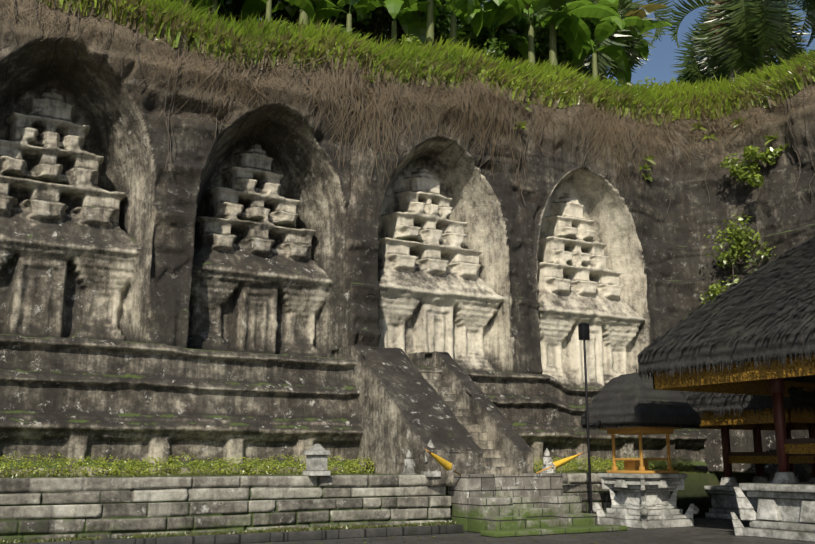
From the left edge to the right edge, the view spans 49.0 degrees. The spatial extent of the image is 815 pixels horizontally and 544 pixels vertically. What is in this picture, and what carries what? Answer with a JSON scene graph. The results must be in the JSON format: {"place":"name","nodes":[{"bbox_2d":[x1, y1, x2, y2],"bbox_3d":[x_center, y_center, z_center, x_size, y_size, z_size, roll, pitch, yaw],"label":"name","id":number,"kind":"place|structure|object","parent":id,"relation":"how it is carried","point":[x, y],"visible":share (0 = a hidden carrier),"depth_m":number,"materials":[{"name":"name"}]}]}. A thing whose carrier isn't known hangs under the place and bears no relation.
{"place":"outdoors","nodes":[
{"label":"outdoors","id":0,"kind":"place"},
{"bbox_2d":[24,473,769,517],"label":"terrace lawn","id":1,"kind":"structure","parent":0,"point":[694,491],"depth_m":22.97,"materials":[{"name":"green plant"}]},
{"bbox_2d":[0,451,694,475],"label":"low hedge shrubs","id":2,"kind":"object","parent":1,"relation":"on","point":[347,465],"visible":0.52,"depth_m":19.11,"materials":[{"name":"green plant"}]},
{"bbox_2d":[402,450,415,473],"bbox_3d":[0.027,4.040,18.892,0.257,0.562,0.229,7,-14,-30],"label":"statue","id":3,"kind":"object","parent":1,"relation":"on","point":[409,465],"visible":0.96,"depth_m":18.84,"materials":[{"name":"stone"}]},
{"bbox_2d":[421,440,440,476],"bbox_3d":[0.492,3.958,19.010,0.350,0.775,0.316,7,-14,-30],"label":"statue","id":4,"kind":"object","parent":1,"relation":"on","point":[428,473],"visible":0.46,"depth_m":18.85,"materials":[{"name":"stone"}]},
{"bbox_2d":[345,9,452,42],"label":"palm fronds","id":5,"kind":"object","parent":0,"point":[399,23],"depth_m":34.73,"materials":[{"name":"green plant"}]},
{"bbox_2d":[0,0,814,481],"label":"cliff rock","id":6,"kind":"object","parent":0,"point":[198,304],"visible":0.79,"depth_m":24.11,"materials":[{"name":"grey stone"}]},
{"bbox_2d":[182,0,210,13],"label":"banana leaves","id":7,"kind":"object","parent":6,"relation":"on","point":[196,2],"depth_m":27.97,"materials":[{"name":"green plant"}]},
{"bbox_2d":[195,0,217,16],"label":"banana stem","id":8,"kind":"object","parent":6,"relation":"on","point":[214,3],"depth_m":27.31,"materials":[{"name":"green plant"}]},
{"bbox_2d":[206,0,313,23],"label":"banana leaves","id":9,"kind":"object","parent":6,"relation":"on","point":[251,7],"depth_m":28.70,"materials":[{"name":"green plant"}]},
{"bbox_2d":[220,0,308,26],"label":"banana stem","id":10,"kind":"object","parent":6,"relation":"on","point":[302,13],"depth_m":28.60,"materials":[{"name":"green plant"}]},
{"bbox_2d":[189,0,340,29],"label":"tree leaves","id":11,"kind":"object","parent":6,"relation":"on","point":[232,5],"depth_m":30.51,"materials":[{"name":"green plant"}]},
{"bbox_2d":[272,0,410,34],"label":"banana leaves","id":12,"kind":"object","parent":6,"relation":"on","point":[324,9],"depth_m":29.61,"materials":[{"name":"green plant"}]},
{"bbox_2d":[341,27,367,42],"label":"shrub leaves","id":13,"kind":"object","parent":6,"relation":"on","point":[359,34],"visible":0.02,"depth_m":29.08,"materials":[{"name":"green plant"}]},
{"bbox_2d":[294,0,458,44],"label":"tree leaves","id":14,"kind":"object","parent":6,"relation":"on","point":[442,27],"depth_m":33.40,"materials":[{"name":"green plant"}]},
{"bbox_2d":[356,0,439,44],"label":"banana leaves","id":15,"kind":"object","parent":6,"relation":"on","point":[400,10],"depth_m":30.70,"materials":[{"name":"green plant"}]},
{"bbox_2d":[0,0,814,224],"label":"dry hanging roots","id":16,"kind":"object","parent":6,"relation":"hanging from","point":[463,103],"visible":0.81,"depth_m":25.33,"materials":[{"name":"brown plant"}]},
{"bbox_2d":[335,0,482,46],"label":"banana leaves","id":17,"kind":"object","parent":6,"relation":"on","point":[468,7],"depth_m":31.90,"materials":[{"name":"green plant"}]},
{"bbox_2d":[399,34,425,47],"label":"shrub leaves","id":18,"kind":"object","parent":6,"relation":"on","point":[411,39],"visible":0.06,"depth_m":28.69,"materials":[{"name":"green plant"}]},
{"bbox_2d":[37,0,814,125],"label":"cliff top grass","id":19,"kind":"structure","parent":6,"relation":"on","point":[250,38],"depth_m":26.91,"materials":[{"name":"green plant"}]},
{"bbox_2d":[369,0,488,42],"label":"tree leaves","id":20,"kind":"object","parent":6,"relation":"on","point":[457,19],"depth_m":39.34,"materials":[{"name":"green plant"}]},
{"bbox_2d":[327,345,533,486],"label":"staircase","id":21,"kind":"structure","parent":6,"relation":"on","point":[403,408],"depth_m":20.81,"materials":[{"name":"grey stone"}]},
{"bbox_2d":[385,0,521,44],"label":"banana leaves","id":22,"kind":"object","parent":6,"relation":"on","point":[458,13],"depth_m":31.73,"materials":[{"name":"green plant"}]},
{"bbox_2d":[415,365,512,475],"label":"rock stair steps","id":23,"kind":"structure","parent":6,"relation":"on","point":[494,463],"depth_m":21.36,"materials":[{"name":"grey stone"}]},
{"bbox_2d":[454,37,508,60],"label":"shrub leaves","id":24,"kind":"object","parent":6,"relation":"on","point":[499,52],"visible":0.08,"depth_m":30.40,"materials":[{"name":"green plant"}]},
{"bbox_2d":[188,32,788,181],"bbox_3d":[2.925,-4.931,27.238,19.517,2.374,3.131,5,-13,-21],"label":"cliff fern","id":25,"kind":"object","parent":6,"relation":"on","point":[650,158],"visible":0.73,"depth_m":29.82,"materials":[{"name":"green plant"}]},
{"bbox_2d":[438,0,540,59],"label":"banana leaves","id":26,"kind":"object","parent":6,"relation":"on","point":[508,12],"depth_m":32.72,"materials":[{"name":"green plant"}]},
{"bbox_2d":[448,4,575,70],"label":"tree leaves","id":27,"kind":"object","parent":6,"relation":"on","point":[504,30],"depth_m":34.18,"materials":[{"name":"green plant"}]},
{"bbox_2d":[486,0,582,65],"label":"banana leaves","id":28,"kind":"object","parent":6,"relation":"on","point":[572,36],"depth_m":33.37,"materials":[{"name":"green plant"}]},
{"bbox_2d":[498,0,626,66],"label":"banana leaves","id":29,"kind":"object","parent":6,"relation":"on","point":[589,11],"depth_m":34.34,"materials":[{"name":"green plant"}]},
{"bbox_2d":[506,0,639,78],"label":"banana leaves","id":30,"kind":"object","parent":6,"relation":"on","point":[622,11],"depth_m":36.30,"materials":[{"name":"green plant"}]},
{"bbox_2d":[538,16,654,78],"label":"banana leaves","id":31,"kind":"object","parent":6,"relation":"on","point":[604,30],"depth_m":34.09,"materials":[{"name":"green plant"}]},
{"bbox_2d":[536,0,677,80],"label":"palm fronds","id":32,"kind":"object","parent":6,"relation":"on","point":[634,56],"depth_m":39.23,"materials":[{"name":"green plant"}]},
{"bbox_2d":[562,0,671,85],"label":"banana leaves","id":33,"kind":"object","parent":6,"relation":"on","point":[643,51],"depth_m":37.00,"materials":[{"name":"green plant"}]},
{"bbox_2d":[598,76,657,88],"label":"shrub leaves","id":34,"kind":"object","parent":6,"relation":"on","point":[620,81],"visible":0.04,"depth_m":34.37,"materials":[{"name":"green plant"}]},
{"bbox_2d":[700,283,727,305],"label":"cliff bush leaves","id":35,"kind":"object","parent":6,"relation":"on","point":[714,288],"visible":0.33,"depth_m":29.67,"materials":[{"name":"green plant"}]},
{"bbox_2d":[673,59,777,85],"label":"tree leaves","id":36,"kind":"object","parent":6,"relation":"on","point":[689,77],"visible":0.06,"depth_m":42.98,"materials":[{"name":"green plant"}]},
{"bbox_2d":[703,226,770,293],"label":"cliff bush leaves","id":37,"kind":"object","parent":6,"relation":"on","point":[735,255],"depth_m":29.27,"materials":[{"name":"green plant"}]},
{"bbox_2d":[666,0,814,85],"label":"palm fronds","id":38,"kind":"object","parent":6,"relation":"on","point":[691,57],"depth_m":42.05,"materials":[{"name":"green plant"}]},
{"bbox_2d":[720,153,763,186],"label":"cliff bush leaves","id":39,"kind":"object","parent":6,"relation":"on","point":[745,172],"depth_m":29.95,"materials":[{"name":"green plant"}]},
{"bbox_2d":[715,212,775,268],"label":"cliff bush leaves","id":40,"kind":"object","parent":6,"relation":"on","point":[740,240],"depth_m":29.57,"materials":[{"name":"green plant"}]},
{"bbox_2d":[693,0,814,82],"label":"palm fronds","id":41,"kind":"object","parent":6,"relation":"on","point":[728,26],"depth_m":35.49,"materials":[{"name":"green plant"}]},
{"bbox_2d":[742,145,780,167],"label":"cliff bush leaves","id":42,"kind":"object","parent":6,"relation":"on","point":[765,156],"depth_m":29.66,"materials":[{"name":"green plant"}]},
{"bbox_2d":[243,481,814,543],"bbox_3d":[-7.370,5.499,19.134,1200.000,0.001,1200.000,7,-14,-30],"label":"pavement","id":43,"kind":"structure","parent":0,"point":[718,533],"depth_m":16.81,"materials":[{"name":"stone"}]},
{"bbox_2d":[0,496,450,541],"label":"retaining wall","id":44,"kind":"structure","parent":43,"relation":"on","point":[41,522],"depth_m":16.18,"materials":[{"name":"stone"}]},
{"bbox_2d":[0,474,445,505],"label":"retaining wall","id":45,"kind":"structure","parent":44,"relation":"on","point":[19,491],"depth_m":16.43,"materials":[{"name":"stone"}]},
{"bbox_2d":[303,444,330,475],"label":"wall posts","id":46,"kind":"object","parent":45,"relation":"on","point":[316,459],"depth_m":17.55,"materials":[{"name":"stone"}]},
{"bbox_2d":[7,524,462,543],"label":"kerb stone","id":47,"kind":"object","parent":43,"relation":"on","point":[242,538],"visible":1,"depth_m":16.17,"materials":[{"name":"grey stone"}]},
{"bbox_2d":[268,521,747,543],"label":"fallen leaves","id":48,"kind":"object","parent":43,"relation":"on","point":[551,535],"visible":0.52,"depth_m":16.75,"materials":[{"name":"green plant"}]},
{"bbox_2d":[448,473,627,537],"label":"entrance steps","id":49,"kind":"structure","parent":43,"relation":"on","point":[525,504],"depth_m":18.76,"materials":[{"name":"stone"}]},
{"bbox_2d":[425,449,460,475],"bbox_3d":[0.746,3.938,18.442,0.060,0.558,1.223,-10,-15,39],"label":"umbrella pole","id":50,"kind":"object","parent":49,"relation":"on","point":[429,452],"visible":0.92,"depth_m":18.63,"materials":[{"name":"brown wood"}]},
{"bbox_2d":[430,452,452,470],"bbox_3d":[0.704,3.893,18.360,0.189,0.367,0.657,-8,-14,33],"label":"ceremonial umbrella","id":51,"kind":"object","parent":50,"relation":"attached to","point":[446,465],"visible":0.94,"depth_m":18.38,"materials":[{"name":"yellow fabric"}]},
{"bbox_2d":[540,448,554,472],"bbox_3d":[3.223,4.374,20.628,0.283,0.623,0.256,7,-14,-30],"label":"statue","id":52,"kind":"object","parent":49,"relation":"on","point":[547,459],"visible":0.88,"depth_m":20.57,"materials":[{"name":"stone"}]},
{"bbox_2d":[536,452,583,473],"bbox_3d":[3.416,4.258,19.948,1.256,0.473,0.060,5,-13,-23],"label":"umbrella pole","id":53,"kind":"object","parent":49,"relation":"on","point":[579,454],"visible":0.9,"depth_m":19.79,"materials":[{"name":"brown wood"}]},
{"bbox_2d":[551,455,576,468],"bbox_3d":[3.495,4.255,20.021,0.668,0.327,0.189,6,-13,-28],"label":"ceremonial umbrella","id":54,"kind":"object","parent":53,"relation":"attached to","point":[559,463],"visible":0.9,"depth_m":19.93,"materials":[{"name":"yellow fabric"}]},
{"bbox_2d":[578,322,600,513],"bbox_3d":[4.183,3.403,20.221,0.482,4.550,0.242,7,-14,-30],"label":"lamp post","id":55,"kind":"object","parent":43,"relation":"on","point":[583,332],"visible":0.85,"depth_m":20.26,"materials":[{"name":"metal"}]},
{"bbox_2d":[563,492,616,521],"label":"retaining wall","id":56,"kind":"structure","parent":43,"relation":"on","point":[603,499],"depth_m":20.81,"materials":[{"name":"stone"}]},
{"bbox_2d":[561,472,615,492],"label":"retaining wall","id":57,"kind":"structure","parent":56,"relation":"on","point":[575,482],"depth_m":20.91,"materials":[{"name":"stone"}]},
{"bbox_2d":[581,372,700,428],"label":"thatched roof","id":58,"kind":"structure","parent":43,"relation":"on","point":[631,398],"depth_m":20.05,"materials":[{"name":"black wicker"}]},
{"bbox_2d":[593,473,698,528],"bbox_3d":[5.338,5.140,20.222,1.732,1.152,1.732,7,-14,-30],"label":"stone pedestal","id":59,"kind":"object","parent":43,"relation":"on","point":[643,501],"visible":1,"depth_m":19.81,"materials":[{"name":"grey stone"}]},
{"bbox_2d":[599,426,680,473],"bbox_3d":[5.338,4.071,20.448,1.290,1.032,1.290,7,-14,-30],"label":"shrine frame","id":60,"kind":"object","parent":59,"relation":"on","point":[631,465],"visible":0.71,"depth_m":20.24,"materials":[{"name":"orange wood"}]},
{"bbox_2d":[611,433,670,466],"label":"shrine posts","id":61,"kind":"object","parent":59,"relation":"on","point":[641,449],"visible":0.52,"depth_m":20.27,"materials":[{"name":"orange wood"}]},
{"bbox_2d":[637,241,814,382],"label":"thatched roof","id":62,"kind":"structure","parent":43,"relation":"on","point":[704,352],"depth_m":16.85,"materials":[{"name":"black wicker"}]},
{"bbox_2d":[581,236,814,431],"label":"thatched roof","id":63,"kind":"structure","parent":62,"relation":"attached to","point":[770,281],"depth_m":17.41,"materials":[{"name":"black wicker"}]},
{"bbox_2d":[700,409,814,476],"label":"pavilion posts","id":64,"kind":"object","parent":43,"relation":"on","point":[726,448],"depth_m":23.36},
{"bbox_2d":[704,476,814,520],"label":"stone pedestal","id":65,"kind":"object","parent":43,"relation":"on","point":[723,500],"depth_m":22.77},
{"bbox_2d":[730,472,814,541],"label":"pavilion stone base","id":66,"kind":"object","parent":43,"relation":"on","point":[785,505],"depth_m":16.93,"materials":[{"name":"grey stone"}]},
{"bbox_2d":[769,378,814,471],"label":"pavilion post","id":67,"kind":"object","parent":66,"relation":"on","point":[777,388],"depth_m":17.54,"materials":[{"name":"brown wood"}]},
{"bbox_2d":[653,353,814,453],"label":"roof fascia","id":68,"kind":"structure","parent":67,"relation":"on","point":[747,379],"depth_m":17.22,"materials":[{"name":"gold metal"}]},
{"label":"lawn strip","id":69,"kind":"structure","parent":43,"relation":"on","visible":0},
{"bbox_2d":[0,468,751,543],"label":"lawn grass","id":70,"kind":"structure","parent":69,"relation":"on","point":[279,529],"depth_m":16.72,"materials":[{"name":"green plant"}]},
{"bbox_2d":[257,0,814,86],"label":"sky","id":71,"kind":"structure","parent":0,"point":[659,65],"materials":[{"name":"blue"}]},
{"bbox_2d":[692,407,814,463],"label":"pavilion trim","id":72,"kind":"structure","parent":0,"point":[798,420],"depth_m":22.13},
{"bbox_2d":[679,388,814,411],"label":"thatched roof","id":73,"kind":"structure","parent":72,"relation":"on","point":[730,401],"depth_m":21.58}
]}

